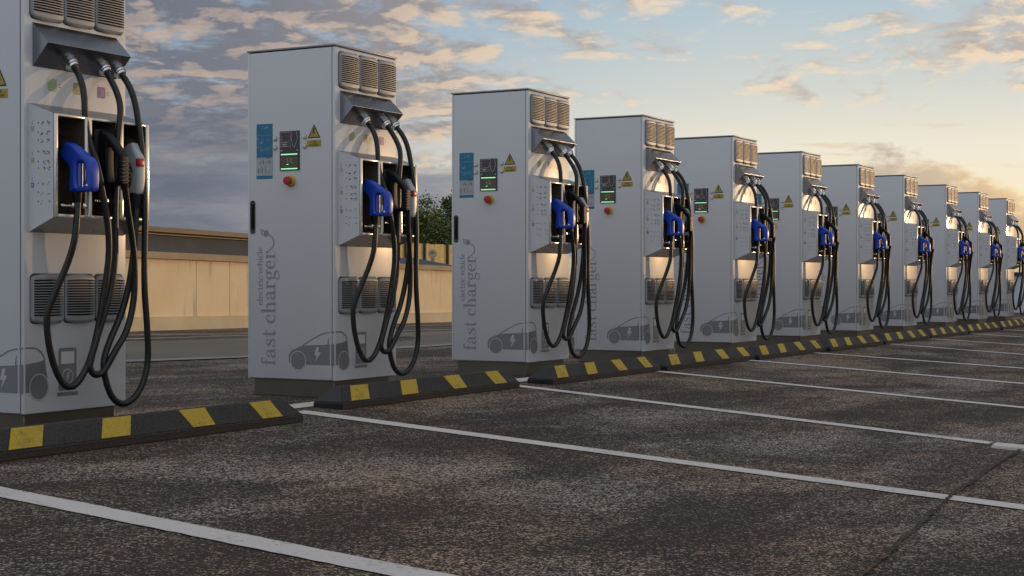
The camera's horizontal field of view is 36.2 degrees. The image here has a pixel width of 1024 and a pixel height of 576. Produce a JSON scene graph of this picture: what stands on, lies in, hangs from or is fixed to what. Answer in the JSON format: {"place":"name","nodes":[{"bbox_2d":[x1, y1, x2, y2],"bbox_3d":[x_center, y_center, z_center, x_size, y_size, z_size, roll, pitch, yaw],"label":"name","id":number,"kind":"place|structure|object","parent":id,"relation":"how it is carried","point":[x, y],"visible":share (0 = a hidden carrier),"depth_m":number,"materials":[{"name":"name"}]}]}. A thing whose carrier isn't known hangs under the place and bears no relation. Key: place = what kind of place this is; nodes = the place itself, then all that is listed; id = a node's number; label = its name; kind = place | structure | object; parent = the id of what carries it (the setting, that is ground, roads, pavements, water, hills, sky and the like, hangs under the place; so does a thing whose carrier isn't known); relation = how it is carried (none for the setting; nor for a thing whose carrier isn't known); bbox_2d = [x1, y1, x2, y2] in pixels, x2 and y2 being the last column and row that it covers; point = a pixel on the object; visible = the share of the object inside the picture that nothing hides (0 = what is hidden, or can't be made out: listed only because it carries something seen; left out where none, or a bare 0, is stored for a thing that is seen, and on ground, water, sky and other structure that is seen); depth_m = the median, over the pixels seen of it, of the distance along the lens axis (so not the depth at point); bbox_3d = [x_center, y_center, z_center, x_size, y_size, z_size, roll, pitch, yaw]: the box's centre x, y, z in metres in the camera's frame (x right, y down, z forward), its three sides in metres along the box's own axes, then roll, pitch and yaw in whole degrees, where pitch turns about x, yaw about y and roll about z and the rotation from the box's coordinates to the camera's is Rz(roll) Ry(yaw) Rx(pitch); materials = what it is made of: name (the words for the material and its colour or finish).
{"place":"outdoors","nodes":[
{"label":"outdoors","id":0,"kind":"place"},
{"bbox_2d":[125,225,247,255],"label":"flat roofed building","id":1,"kind":"structure","parent":0,"point":[174,240],"depth_m":28.84,"materials":[{"name":"brown"}]},
{"bbox_2d":[0,290,1023,575],"bbox_3d":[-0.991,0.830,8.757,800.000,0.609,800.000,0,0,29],"label":"ground","id":2,"kind":"structure","parent":0,"point":[454,504],"depth_m":5.88,"materials":[{"name":"grey asphalt"}]},
{"bbox_2d":[0,0,150,427],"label":"fast charger","id":3,"kind":"object","parent":2,"relation":"on","point":[74,174],"visible":1,"depth_m":6.87,"materials":[{"name":"white paint"}]},
{"bbox_2d":[0,0,20,413],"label":"door","id":4,"kind":"structure","parent":3,"relation":"in","point":[10,10],"depth_m":6.76,"materials":[{"name":"white metal"}]},
{"bbox_2d":[0,399,302,461],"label":"wheel stop","id":5,"kind":"object","parent":2,"relation":"on","point":[38,440],"visible":1,"depth_m":6.53,"materials":[{"name":"rubber"}]},
{"bbox_2d":[0,486,456,575],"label":"parking line","id":6,"kind":"object","parent":2,"relation":"on","point":[321,555],"visible":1,"depth_m":4.51,"materials":[{"name":"paint"}]},
{"bbox_2d":[247,43,420,396],"bbox_3d":[-0.993,-0.376,9.087,0.908,1.985,0.688,0,0,29],"label":"fast charger","id":7,"kind":"object","parent":2,"relation":"on","point":[333,221],"visible":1,"depth_m":8.90,"materials":[{"name":"grey metal"}]},
{"bbox_2d":[250,47,331,380],"bbox_3d":[-1.262,-0.417,8.894,0.577,1.870,0.020,0,0,29],"label":"door","id":8,"kind":"structure","parent":7,"relation":"in","point":[291,90],"depth_m":8.89,"materials":[{"name":"white metal"}]},
{"bbox_2d":[126,327,574,359],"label":"pavement","id":9,"kind":"structure","parent":2,"relation":"on","point":[196,348],"depth_m":15.18,"materials":[{"name":"grey concrete"}]},
{"bbox_2d":[125,250,451,330],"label":"concrete wall","id":10,"kind":"structure","parent":9,"relation":"on","point":[189,291],"depth_m":22.22,"materials":[{"name":"beige concrete"}]},
{"bbox_2d":[400,258,451,265],"bbox_3d":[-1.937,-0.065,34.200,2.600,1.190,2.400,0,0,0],"label":"coping","id":11,"kind":"structure","parent":10,"relation":"on","point":[421,261],"depth_m":33.69,"materials":[{"name":"concrete"}]},
{"bbox_2d":[428,249,436,261],"bbox_3d":[-1.849,-0.194,36.507,0.216,1.427,0.285,0,0,0],"label":"vent pipe","id":12,"kind":"object","parent":10,"relation":"on","point":[432,254],"visible":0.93,"depth_m":36.37,"materials":[{"name":"grey metal"}]},
{"bbox_2d":[126,336,574,361],"bbox_3d":[-3.326,0.558,15.432,4.599,0.131,70.568,0,0,36],"label":"gutter","id":13,"kind":"object","parent":2,"relation":"on","point":[135,360],"visible":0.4,"depth_m":13.01,"materials":[{"name":"concrete"}]},
{"bbox_2d":[136,324,572,338],"bbox_3d":[-4.383,0.589,21.399,6.231,0.241,61.183,0,0,40],"label":"faded line","id":14,"kind":"object","parent":2,"relation":"on","point":[245,335],"visible":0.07,"depth_m":18.50,"materials":[{"name":"grey paint"}]},
{"bbox_2d":[289,377,528,407],"bbox_3d":[3.489,0.585,16.649,0.143,0.005,20.650,0,0,29],"label":"painted parking line","id":15,"kind":"object","parent":2,"relation":"on","point":[305,404],"visible":0.02,"depth_m":8.31,"materials":[{"name":"paint"}]},
{"bbox_2d":[313,370,519,409],"bbox_3d":[-0.497,0.572,9.019,0.186,0.116,1.940,0,0,29],"label":"wheel stop","id":16,"kind":"object","parent":2,"relation":"on","point":[344,397],"visible":1,"depth_m":8.77,"materials":[{"name":"rubber"}]},
{"bbox_2d":[400,242,451,264],"bbox_3d":[-2.163,-0.304,39.242,0.082,1.627,5.976,0,0,23],"label":"timber fence","id":17,"kind":"object","parent":2,"relation":"on","point":[444,254],"visible":0.1,"depth_m":39.72,"materials":[{"name":"brown"}]},
{"bbox_2d":[412,202,448,243],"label":"broadleaf tree","id":18,"kind":"object","parent":2,"relation":"on","point":[425,221],"visible":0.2,"depth_m":42.07,"materials":[{"name":"green plant"}]},
{"bbox_2d":[418,189,451,244],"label":"broadleaf tree","id":19,"kind":"object","parent":2,"relation":"on","point":[446,232],"visible":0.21,"depth_m":44.79,"materials":[{"name":"green plant"}]},
{"bbox_2d":[428,204,451,242],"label":"broadleaf tree","id":20,"kind":"object","parent":2,"relation":"on","point":[441,214],"depth_m":46.79,"materials":[{"name":"green plant"}]},
{"bbox_2d":[451,88,590,375],"bbox_3d":[0.108,-0.384,11.094,0.908,1.985,0.688,0,0,29],"label":"fast charger","id":21,"kind":"object","parent":2,"relation":"on","point":[520,222],"visible":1,"depth_m":10.91,"materials":[{"name":"grey metal"}]},
{"bbox_2d":[454,90,525,361],"bbox_3d":[-0.161,-0.425,10.901,0.577,1.870,0.020,0,0,29],"label":"door","id":22,"kind":"structure","parent":21,"relation":"in","point":[487,125],"depth_m":10.89,"materials":[{"name":"white metal"}]},
{"bbox_2d":[527,356,660,384],"bbox_3d":[0.604,0.566,10.924,0.186,0.116,1.765,0,0,29],"label":"wheel stop","id":23,"kind":"object","parent":2,"relation":"on","point":[571,372],"visible":0.99,"depth_m":10.68,"materials":[{"name":"rubber"}]},
{"bbox_2d":[574,114,694,361],"bbox_3d":[1.043,-0.391,12.799,0.908,1.985,0.688,0,0,29],"label":"fast charger","id":24,"kind":"object","parent":2,"relation":"on","point":[641,225],"visible":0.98,"depth_m":12.60,"materials":[{"name":"grey metal"}]},
{"bbox_2d":[576,117,640,350],"bbox_3d":[0.777,-0.432,12.611,0.577,1.870,0.008,0,0,29],"label":"door","id":25,"kind":"structure","parent":24,"relation":"in","point":[607,146],"depth_m":12.58,"materials":[{"name":"white metal"}]},
{"bbox_2d":[299,410,1023,509],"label":"parking line","id":26,"kind":"object","parent":2,"relation":"on","point":[845,483],"visible":0.98,"depth_m":6.48,"materials":[{"name":"paint"}]},
{"bbox_2d":[653,347,754,370],"bbox_3d":[1.549,0.560,12.601,0.186,0.116,1.950,0,0,29],"label":"wheel stop","id":27,"kind":"object","parent":2,"relation":"on","point":[678,361],"visible":0.86,"depth_m":12.39,"materials":[{"name":"rubber"}]},
{"bbox_2d":[674,135,775,351],"bbox_3d":[2.006,-0.398,14.556,0.908,1.985,0.688,0,0,29],"label":"fast charger","id":28,"kind":"object","parent":2,"relation":"on","point":[734,232],"visible":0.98,"depth_m":14.34,"materials":[{"name":"grey metal"}]},
{"bbox_2d":[674,137,730,342],"bbox_3d":[1.740,-0.439,14.368,0.577,1.870,0.009,0,0,29],"label":"door","id":29,"kind":"structure","parent":28,"relation":"in","point":[705,162],"depth_m":14.33,"materials":[{"name":"white metal"}]},
{"bbox_2d":[520,385,990,443],"bbox_3d":[1.169,0.686,8.787,0.115,0.126,3.328,0,0,-45],"label":"parking line","id":30,"kind":"object","parent":2,"relation":"on","point":[821,422],"visible":1,"depth_m":8.55,"materials":[{"name":"paint"}]},
{"bbox_2d":[748,340,825,359],"bbox_3d":[2.483,0.555,14.225,0.186,0.116,1.880,0,0,29],"label":"wheel stop","id":31,"kind":"object","parent":2,"relation":"on","point":[771,351],"visible":0.91,"depth_m":14.06,"materials":[{"name":"rubber"}]},
{"bbox_2d":[753,151,838,344],"bbox_3d":[2.950,-0.405,16.277,0.908,1.985,0.688,0,0,29],"label":"fast charger","id":32,"kind":"object","parent":2,"relation":"on","point":[806,233],"visible":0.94,"depth_m":16.05,"materials":[{"name":"grey metal"}]},
{"bbox_2d":[757,153,799,335],"bbox_3d":[2.684,-0.446,16.089,0.577,1.870,0.008,0,0,29],"label":"door","id":33,"kind":"structure","parent":32,"relation":"in","point":[780,171],"depth_m":16.02,"materials":[{"name":"white metal"}]},
{"bbox_2d":[655,371,1023,407],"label":"parking line","id":34,"kind":"object","parent":2,"relation":"on","point":[846,389],"visible":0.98,"depth_m":10.48,"materials":[{"name":"paint"}]},
{"bbox_2d":[819,334,883,351],"bbox_3d":[3.425,0.550,15.869,0.186,0.116,1.860,0,0,29],"label":"wheel stop","id":35,"kind":"object","parent":2,"relation":"on","point":[845,343],"visible":0.86,"depth_m":15.68,"materials":[{"name":"rubber"}]},
{"bbox_2d":[818,164,891,338],"bbox_3d":[3.915,-0.412,18.037,0.908,1.985,0.688,0,0,29],"label":"fast charger","id":36,"kind":"object","parent":2,"relation":"on","point":[864,241],"visible":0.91,"depth_m":17.79,"materials":[{"name":"grey metal"}]},
{"bbox_2d":[821,165,856,330],"bbox_3d":[3.649,-0.453,17.849,0.577,1.870,0.008,0,0,29],"label":"door","id":37,"kind":"structure","parent":36,"relation":"in","point":[840,182],"depth_m":17.77,"materials":[{"name":"white metal"}]},
{"bbox_2d":[749,360,1023,383],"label":"parking line","id":38,"kind":"object","parent":2,"relation":"on","point":[888,371],"visible":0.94,"depth_m":12.38,"materials":[{"name":"paint"}]},
{"bbox_2d":[871,175,933,333],"bbox_3d":[4.875,-0.420,19.787,0.908,1.985,0.688,0,0,29],"label":"fast charger","id":39,"kind":"object","parent":2,"relation":"on","point":[912,240],"visible":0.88,"depth_m":19.53,"materials":[{"name":"grey metal"}]},
{"bbox_2d":[873,176,902,325],"bbox_3d":[4.608,-0.460,19.599,0.577,1.870,0.008,0,0,29],"label":"door","id":40,"kind":"structure","parent":39,"relation":"in","point":[889,189],"depth_m":19.51,"materials":[{"name":"white metal"}]},
{"bbox_2d":[876,329,929,344],"bbox_3d":[4.356,0.544,17.537,0.186,0.116,1.900,0,0,29],"label":"wheel stop","id":41,"kind":"object","parent":2,"relation":"on","point":[902,336],"visible":0.89,"depth_m":17.37,"materials":[{"name":"rubber"}]},
{"bbox_2d":[816,352,1023,368],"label":"parking line","id":42,"kind":"object","parent":2,"relation":"on","point":[921,360],"visible":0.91,"depth_m":14.04,"materials":[{"name":"paint"}]},
{"bbox_2d":[858,449,1020,575],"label":"ground joint","id":43,"kind":"object","parent":2,"relation":"on","point":[907,533],"visible":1,"depth_m":5.28,"materials":[{"name":"black asphalt"}]},
{"bbox_2d":[915,184,972,328],"bbox_3d":[5.936,-0.427,21.723,0.908,1.985,0.688,0,0,29],"label":"fast charger","id":44,"kind":"object","parent":2,"relation":"on","point":[953,244],"visible":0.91,"depth_m":21.47,"materials":[{"name":"grey metal"}]},
{"bbox_2d":[917,185,944,321],"bbox_3d":[5.670,-0.468,21.535,0.577,1.870,0.009,0,0,29],"label":"door","id":45,"kind":"structure","parent":44,"relation":"in","point":[932,198],"depth_m":21.45,"materials":[{"name":"white metal"}]},
{"bbox_2d":[922,325,967,338],"bbox_3d":[5.302,0.537,19.242,0.186,0.116,1.900,0,0,29],"label":"wheel stop","id":46,"kind":"object","parent":2,"relation":"on","point":[942,332],"visible":0.84,"depth_m":19.09,"materials":[{"name":"rubber"}]},
{"bbox_2d":[895,344,1023,354],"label":"parking line","id":47,"kind":"object","parent":2,"relation":"on","point":[958,349],"visible":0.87,"depth_m":16.19,"materials":[{"name":"paint"}]},
{"bbox_2d":[955,192,1003,324],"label":"fast charger","id":48,"kind":"object","parent":2,"relation":"on","point":[976,216],"visible":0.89,"depth_m":23.23,"materials":[{"name":"grey metal"}]},
{"bbox_2d":[957,193,977,318],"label":"door","id":49,"kind":"structure","parent":48,"relation":"in","point":[967,202],"depth_m":23.20,"materials":[{"name":"white metal"}]},
{"bbox_2d":[961,322,1000,333],"bbox_3d":[6.244,0.531,20.938,0.186,0.116,1.920,0,0,29],"label":"wheel stop","id":50,"kind":"object","parent":2,"relation":"on","point":[981,327],"visible":0.86,"depth_m":20.80,"materials":[{"name":"rubber"}]},
{"bbox_2d":[941,339,1021,344],"bbox_3d":[9.267,0.833,14.673,11.969,0.468,0.116,0,0,40],"label":"parking line","id":51,"kind":"object","parent":2,"relation":"on","point":[977,341],"visible":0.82,"depth_m":18.00,"materials":[{"name":"paint"}]},
{"bbox_2d":[986,198,1023,321],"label":"fast charger","id":52,"kind":"object","parent":2,"relation":"on","point":[1005,220],"visible":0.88,"depth_m":24.97,"materials":[{"name":"grey metal"}]},
{"bbox_2d":[988,199,1004,315],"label":"door","id":53,"kind":"structure","parent":52,"relation":"in","point":[996,209],"depth_m":24.95,"materials":[{"name":"white metal"}]},
{"bbox_2d":[991,442,1023,450],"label":"painted slab","id":54,"kind":"structure","parent":2,"relation":"on","point":[1006,446],"depth_m":7.42,"materials":[{"name":"paint"}]},
{"bbox_2d":[995,319,1023,329],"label":"wheel stop","id":55,"kind":"object","parent":2,"relation":"on","point":[1011,324],"visible":0.88,"depth_m":22.43,"materials":[{"name":"rubber"}]},
{"bbox_2d":[1014,272,1023,312],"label":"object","id":56,"kind":"structure","parent":2,"relation":"on","point":[1017,290],"depth_m":33.32,"materials":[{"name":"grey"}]},
{"bbox_2d":[125,0,1023,280],"label":"sky","id":57,"kind":"structure","parent":0,"point":[930,91],"materials":[{"name":"blue"}]}
]}

